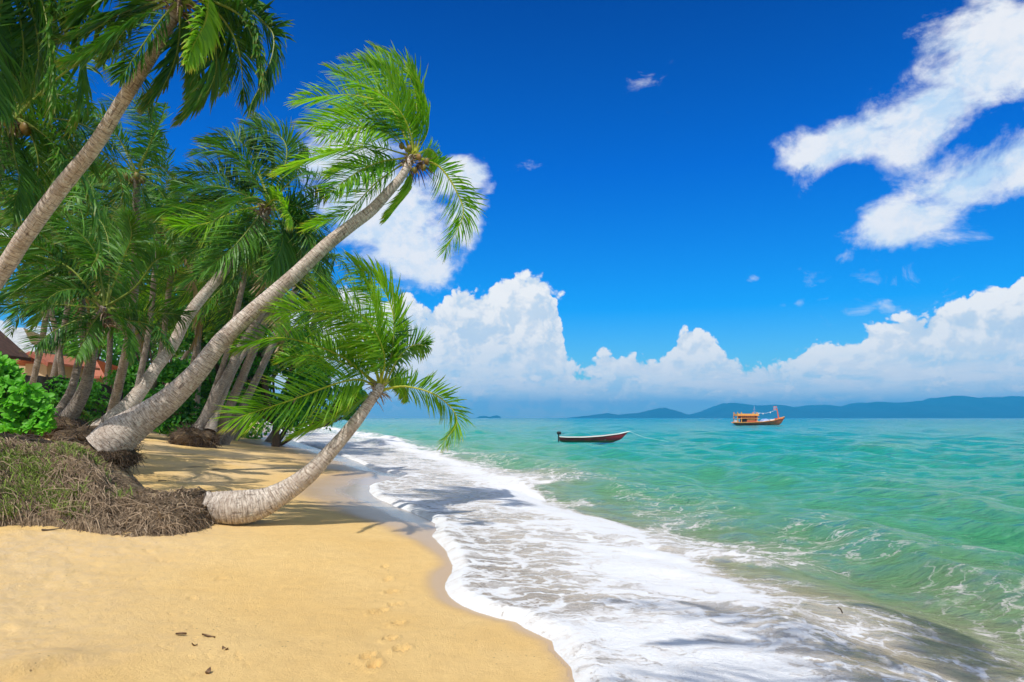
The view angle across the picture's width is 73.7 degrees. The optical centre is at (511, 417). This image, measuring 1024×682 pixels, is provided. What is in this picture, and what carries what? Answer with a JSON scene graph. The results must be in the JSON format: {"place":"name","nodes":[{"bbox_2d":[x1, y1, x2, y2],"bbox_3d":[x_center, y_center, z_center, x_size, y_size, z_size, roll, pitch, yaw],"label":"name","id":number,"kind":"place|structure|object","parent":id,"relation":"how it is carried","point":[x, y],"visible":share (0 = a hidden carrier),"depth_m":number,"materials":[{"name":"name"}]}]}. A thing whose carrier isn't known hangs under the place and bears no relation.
{"place":"outdoors","nodes":[
{"label":"outdoors","id":0,"kind":"place"},
{"bbox_2d":[80,410,94,424],"bbox_3d":[-12.359,0.332,20.301,1.993,1.170,2.107,0,0,0],"label":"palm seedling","id":1,"kind":"object","parent":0,"point":[87,415],"visible":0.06,"depth_m":20.53,"materials":[{"name":"green plant"}]},
{"bbox_2d":[94,360,117,383],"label":"beach house","id":2,"kind":"structure","parent":0,"point":[101,371],"depth_m":48.52,"materials":[{"name":"orange paint"}]},
{"bbox_2d":[0,422,574,681],"bbox_3d":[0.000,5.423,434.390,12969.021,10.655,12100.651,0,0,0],"label":"sand ground","id":3,"kind":"structure","parent":0,"point":[336,570],"depth_m":5.94,"materials":[{"name":"beige sand"}]},
{"bbox_2d":[0,331,30,360],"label":"beach house","id":4,"kind":"structure","parent":3,"relation":"on","point":[9,347],"depth_m":31.86,"materials":[{"name":"beige paint"}]},
{"bbox_2d":[0,351,57,438],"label":"beach shrub","id":5,"kind":"object","parent":3,"relation":"on","point":[26,408],"visible":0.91,"depth_m":11.44,"materials":[{"name":"green plant"}]},
{"bbox_2d":[41,528,61,530],"bbox_3d":[-5.257,1.274,7.790,0.201,0.026,0.041,0,0,-13],"label":"twig","id":6,"kind":"object","parent":3,"relation":"on","point":[49,529],"visible":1,"depth_m":7.77,"materials":[{"name":"brown wood"}]},
{"bbox_2d":[1,328,104,374],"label":"beach house","id":7,"kind":"structure","parent":3,"relation":"on","point":[16,337],"depth_m":54.76,"materials":[{"name":"beige paint"}]},
{"bbox_2d":[15,351,99,378],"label":"beach house","id":8,"kind":"structure","parent":3,"relation":"on","point":[46,365],"depth_m":40.67,"materials":[{"name":"beige paint"}]},
{"bbox_2d":[0,185,127,377],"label":"coconut palm","id":9,"kind":"object","parent":3,"relation":"on","point":[60,363],"visible":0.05,"depth_m":27.50,"materials":[{"name":"green plant"}]},
{"bbox_2d":[10,274,123,359],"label":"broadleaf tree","id":10,"kind":"object","parent":3,"relation":"on","point":[74,340],"visible":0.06,"depth_m":54.01,"materials":[{"name":"green plant"}]},
{"bbox_2d":[0,7,136,260],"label":"coconut palm","id":11,"kind":"object","parent":3,"relation":"on","point":[29,124],"visible":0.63,"depth_m":10.87,"materials":[{"name":"green plant"}]},
{"bbox_2d":[23,373,122,438],"bbox_3d":[-15.612,-0.244,24.915,0.722,2.544,4.191,0,0,16],"label":"bush","id":12,"kind":"object","parent":3,"relation":"on","point":[42,380],"visible":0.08,"depth_m":23.64,"materials":[{"name":"green plant"}]},
{"bbox_2d":[45,374,110,421],"bbox_3d":[-15.096,-0.275,23.860,2.405,2.520,2.002,0,0,0],"label":"broadleaf bush","id":13,"kind":"object","parent":3,"relation":"on","point":[95,394],"visible":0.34,"depth_m":23.67,"materials":[{"name":"green plant"}]},
{"bbox_2d":[0,0,156,143],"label":"coconut palm","id":14,"kind":"object","parent":3,"relation":"on","point":[19,81],"visible":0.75,"depth_m":8.01,"materials":[{"name":"green plant"}]},
{"bbox_2d":[2,128,154,376],"bbox_3d":[-21.331,-6.651,32.971,6.989,14.996,7.199,0,0,0],"label":"coconut palm","id":15,"kind":"object","parent":3,"relation":"on","point":[54,371],"visible":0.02,"depth_m":33.48,"materials":[{"name":"green plant"}]},
{"bbox_2d":[0,56,157,437],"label":"coconut palm","id":16,"kind":"object","parent":3,"relation":"on","point":[35,369],"visible":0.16,"depth_m":18.79,"materials":[{"name":"green plant"}]},
{"bbox_2d":[0,175,163,414],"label":"coconut palm","id":17,"kind":"object","parent":3,"relation":"on","point":[8,219],"visible":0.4,"depth_m":15.70,"materials":[{"name":"green plant"}]},
{"bbox_2d":[0,199,196,440],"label":"coconut palm","id":18,"kind":"object","parent":3,"relation":"on","point":[98,323],"visible":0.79,"depth_m":14.96,"materials":[{"name":"green plant"}]},
{"bbox_2d":[26,201,176,385],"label":"coconut palm","id":19,"kind":"object","parent":3,"relation":"on","point":[109,357],"visible":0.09,"depth_m":32.32,"materials":[{"name":"green plant"}]},
{"bbox_2d":[0,432,216,536],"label":"root bank","id":20,"kind":"structure","parent":3,"relation":"on","point":[65,484],"depth_m":8.47,"materials":[{"name":"brown plant"}]},
{"bbox_2d":[80,40,488,473],"bbox_3d":[-3.675,-3.005,11.067,5.945,7.726,3.142,0,0,-26],"label":"coconut palm","id":21,"kind":"object","parent":20,"relation":"on","point":[117,439],"visible":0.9,"depth_m":10.83,"materials":[{"name":"green plant"}]},
{"bbox_2d":[10,84,216,412],"bbox_3d":[-11.261,-4.218,19.284,5.378,10.750,5.884,0,0,0],"label":"coconut palm","id":22,"kind":"object","parent":3,"relation":"on","point":[153,134],"visible":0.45,"depth_m":18.90,"materials":[{"name":"green plant"}]},
{"bbox_2d":[54,230,180,432],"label":"coconut palm","id":23,"kind":"object","parent":3,"relation":"on","point":[139,337],"visible":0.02,"depth_m":37.29,"materials":[{"name":"green plant"}]},
{"bbox_2d":[97,333,151,365],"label":"broadleaf tree","id":24,"kind":"object","parent":3,"relation":"on","point":[103,356],"visible":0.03,"depth_m":62.10,"materials":[{"name":"green plant"}]},
{"bbox_2d":[100,361,162,400],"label":"broadleaf tree","id":25,"kind":"object","parent":3,"relation":"on","point":[131,376],"visible":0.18,"depth_m":29.37,"materials":[{"name":"green plant"}]},
{"bbox_2d":[99,311,180,364],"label":"coconut palm","id":26,"kind":"object","parent":3,"relation":"on","point":[138,352],"visible":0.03,"depth_m":46.23,"materials":[{"name":"green plant"}]},
{"bbox_2d":[0,0,296,289],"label":"coconut palm","id":27,"kind":"object","parent":3,"relation":"on","point":[198,41],"visible":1,"depth_m":7.70,"materials":[{"name":"green plant"}]},
{"bbox_2d":[62,135,239,384],"bbox_3d":[-13.902,-4.546,26.134,6.626,11.291,6.585,0,0,43],"label":"coconut palm","id":28,"kind":"object","parent":3,"relation":"on","point":[144,354],"visible":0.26,"depth_m":25.69,"materials":[{"name":"green plant"}]},
{"bbox_2d":[100,283,210,423],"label":"broadleaf tree","id":29,"kind":"object","parent":3,"relation":"on","point":[151,356],"visible":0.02,"depth_m":45.78,"materials":[{"name":"green plant"}]},
{"bbox_2d":[93,191,238,390],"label":"coconut palm","id":30,"kind":"object","parent":3,"relation":"on","point":[198,332],"visible":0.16,"depth_m":29.13,"materials":[{"name":"green plant"}]},
{"bbox_2d":[142,358,218,437],"bbox_3d":[-14.351,-0.689,29.834,2.905,3.890,2.879,0,0,0],"label":"broadleaf bush","id":31,"kind":"object","parent":3,"relation":"on","point":[170,372],"visible":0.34,"depth_m":29.41,"materials":[{"name":"green plant"}]},
{"bbox_2d":[152,320,215,386],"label":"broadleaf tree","id":32,"kind":"object","parent":3,"relation":"on","point":[185,355],"visible":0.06,"depth_m":42.02,"materials":[{"name":"green plant"}]},
{"bbox_2d":[118,178,257,413],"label":"coconut palm","id":33,"kind":"object","parent":3,"relation":"on","point":[197,352],"visible":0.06,"depth_m":33.36,"materials":[{"name":"green plant"}]},
{"bbox_2d":[40,106,341,452],"bbox_3d":[-7.461,-3.858,16.961,6.521,9.458,4.811,0,0,-19],"label":"coconut palm","id":34,"kind":"object","parent":3,"relation":"on","point":[256,232],"visible":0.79,"depth_m":17.04,"materials":[{"name":"green plant"}]},
{"bbox_2d":[112,288,269,426],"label":"broadleaf tree","id":35,"kind":"object","parent":3,"relation":"on","point":[116,363],"visible":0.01,"depth_m":58.63,"materials":[{"name":"green plant"}]},
{"bbox_2d":[135,246,266,435],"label":"coconut palm","id":36,"kind":"object","parent":3,"relation":"on","point":[193,353],"visible":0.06,"depth_m":35.01,"materials":[{"name":"green plant"}]},
{"bbox_2d":[161,282,250,403],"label":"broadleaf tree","id":37,"kind":"object","parent":3,"relation":"on","point":[206,387],"visible":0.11,"depth_m":38.17,"materials":[{"name":"green plant"}]},
{"bbox_2d":[161,160,272,276],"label":"coconut palm","id":38,"kind":"object","parent":3,"relation":"on","point":[205,163],"visible":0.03,"depth_m":38.23,"materials":[{"name":"green plant"}]},
{"bbox_2d":[124,167,327,399],"bbox_3d":[-10.763,-3.918,27.021,7.558,10.519,6.771,0,0,0],"label":"coconut palm","id":39,"kind":"object","parent":3,"relation":"on","point":[187,279],"visible":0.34,"depth_m":26.84,"materials":[{"name":"green plant"}]},
{"bbox_2d":[203,319,278,416],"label":"slanting palm","id":40,"kind":"object","parent":3,"relation":"on","point":[211,334],"visible":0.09,"depth_m":37.64,"materials":[{"name":"green plant"}]},
{"bbox_2d":[178,249,310,424],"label":"coconut palm","id":41,"kind":"object","parent":3,"relation":"on","point":[212,322],"visible":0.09,"depth_m":34.55,"materials":[{"name":"green plant"}]},
{"bbox_2d":[163,228,341,447],"bbox_3d":[-10.488,-3.269,28.701,6.479,9.480,5.741,0,0,0],"label":"coconut palm","id":42,"kind":"object","parent":3,"relation":"on","point":[201,431],"visible":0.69,"depth_m":27.20,"materials":[{"name":"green plant"}]},
{"bbox_2d":[235,377,271,438],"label":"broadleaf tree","id":43,"kind":"object","parent":3,"relation":"on","point":[256,435],"visible":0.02,"depth_m":48.07,"materials":[{"name":"green plant"}]},
{"bbox_2d":[227,298,306,425],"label":"slanting palm","id":44,"kind":"object","parent":3,"relation":"on","point":[264,350],"visible":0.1,"depth_m":35.89,"materials":[{"name":"green plant"}]},
{"bbox_2d":[217,297,328,446],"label":"broadleaf tree","id":45,"kind":"object","parent":3,"relation":"on","point":[269,370],"visible":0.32,"depth_m":35.78,"materials":[{"name":"green plant"}]},
{"bbox_2d":[221,246,339,444],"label":"coconut palm","id":46,"kind":"object","parent":3,"relation":"on","point":[227,437],"visible":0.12,"depth_m":31.86,"materials":[{"name":"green plant"}]},
{"bbox_2d":[232,316,328,440],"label":"slanting palm","id":47,"kind":"object","parent":3,"relation":"on","point":[237,433],"visible":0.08,"depth_m":39.86,"materials":[{"name":"green plant"}]},
{"bbox_2d":[217,184,352,443],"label":"coconut palm","id":48,"kind":"object","parent":3,"relation":"on","point":[243,374],"visible":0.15,"depth_m":30.02,"materials":[{"name":"green plant"}]},
{"bbox_2d":[271,356,339,443],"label":"broadleaf tree","id":49,"kind":"object","parent":3,"relation":"on","point":[282,434],"visible":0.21,"depth_m":39.76,"materials":[{"name":"green plant"}]},
{"bbox_2d":[265,261,381,441],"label":"coconut palm","id":50,"kind":"object","parent":3,"relation":"on","point":[269,438],"visible":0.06,"depth_m":43.49,"materials":[{"name":"green plant"}]},
{"bbox_2d":[280,384,367,445],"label":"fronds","id":51,"kind":"object","parent":3,"relation":"on","point":[347,418],"visible":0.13,"depth_m":37.82,"materials":[{"name":"green plant"}]},
{"bbox_2d":[189,247,474,524],"bbox_3d":[-2.584,-0.605,10.403,4.145,4.279,2.536,0,0,0],"label":"coconut palm","id":52,"kind":"object","parent":3,"relation":"on","point":[238,507],"visible":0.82,"depth_m":10.16,"materials":[{"name":"green plant"}]},
{"bbox_2d":[477,415,500,417],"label":"hills","id":53,"kind":"structure","parent":0,"point":[495,416],"depth_m":3694.95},
{"bbox_2d":[0,0,1023,417],"label":"sky","id":54,"kind":"structure","parent":0,"point":[695,206],"materials":[{"name":"blue"}]},
{"bbox_2d":[570,408,714,417],"bbox_3d":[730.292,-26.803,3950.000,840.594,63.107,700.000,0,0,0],"label":"hills","id":55,"kind":"structure","parent":0,"point":[662,413],"depth_m":3739.42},
{"bbox_2d":[269,418,1023,681],"bbox_3d":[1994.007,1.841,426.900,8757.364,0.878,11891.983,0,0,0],"label":"sea water","id":56,"kind":"structure","parent":0,"point":[709,550],"depth_m":10.53,"materials":[{"name":"teal liquid"}]},
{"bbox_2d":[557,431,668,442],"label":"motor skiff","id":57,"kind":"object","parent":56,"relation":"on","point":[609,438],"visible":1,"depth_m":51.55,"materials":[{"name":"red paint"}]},
{"bbox_2d":[731,406,784,425],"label":"fishing boat","id":58,"kind":"object","parent":56,"relation":"on","point":[749,419],"visible":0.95,"depth_m":165.42,"materials":[{"name":"orange paint"}]},
{"bbox_2d":[689,396,1023,417],"bbox_3d":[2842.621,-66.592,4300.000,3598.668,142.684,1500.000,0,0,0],"label":"hills","id":59,"kind":"structure","parent":0,"point":[975,407],"depth_m":3885.35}
]}

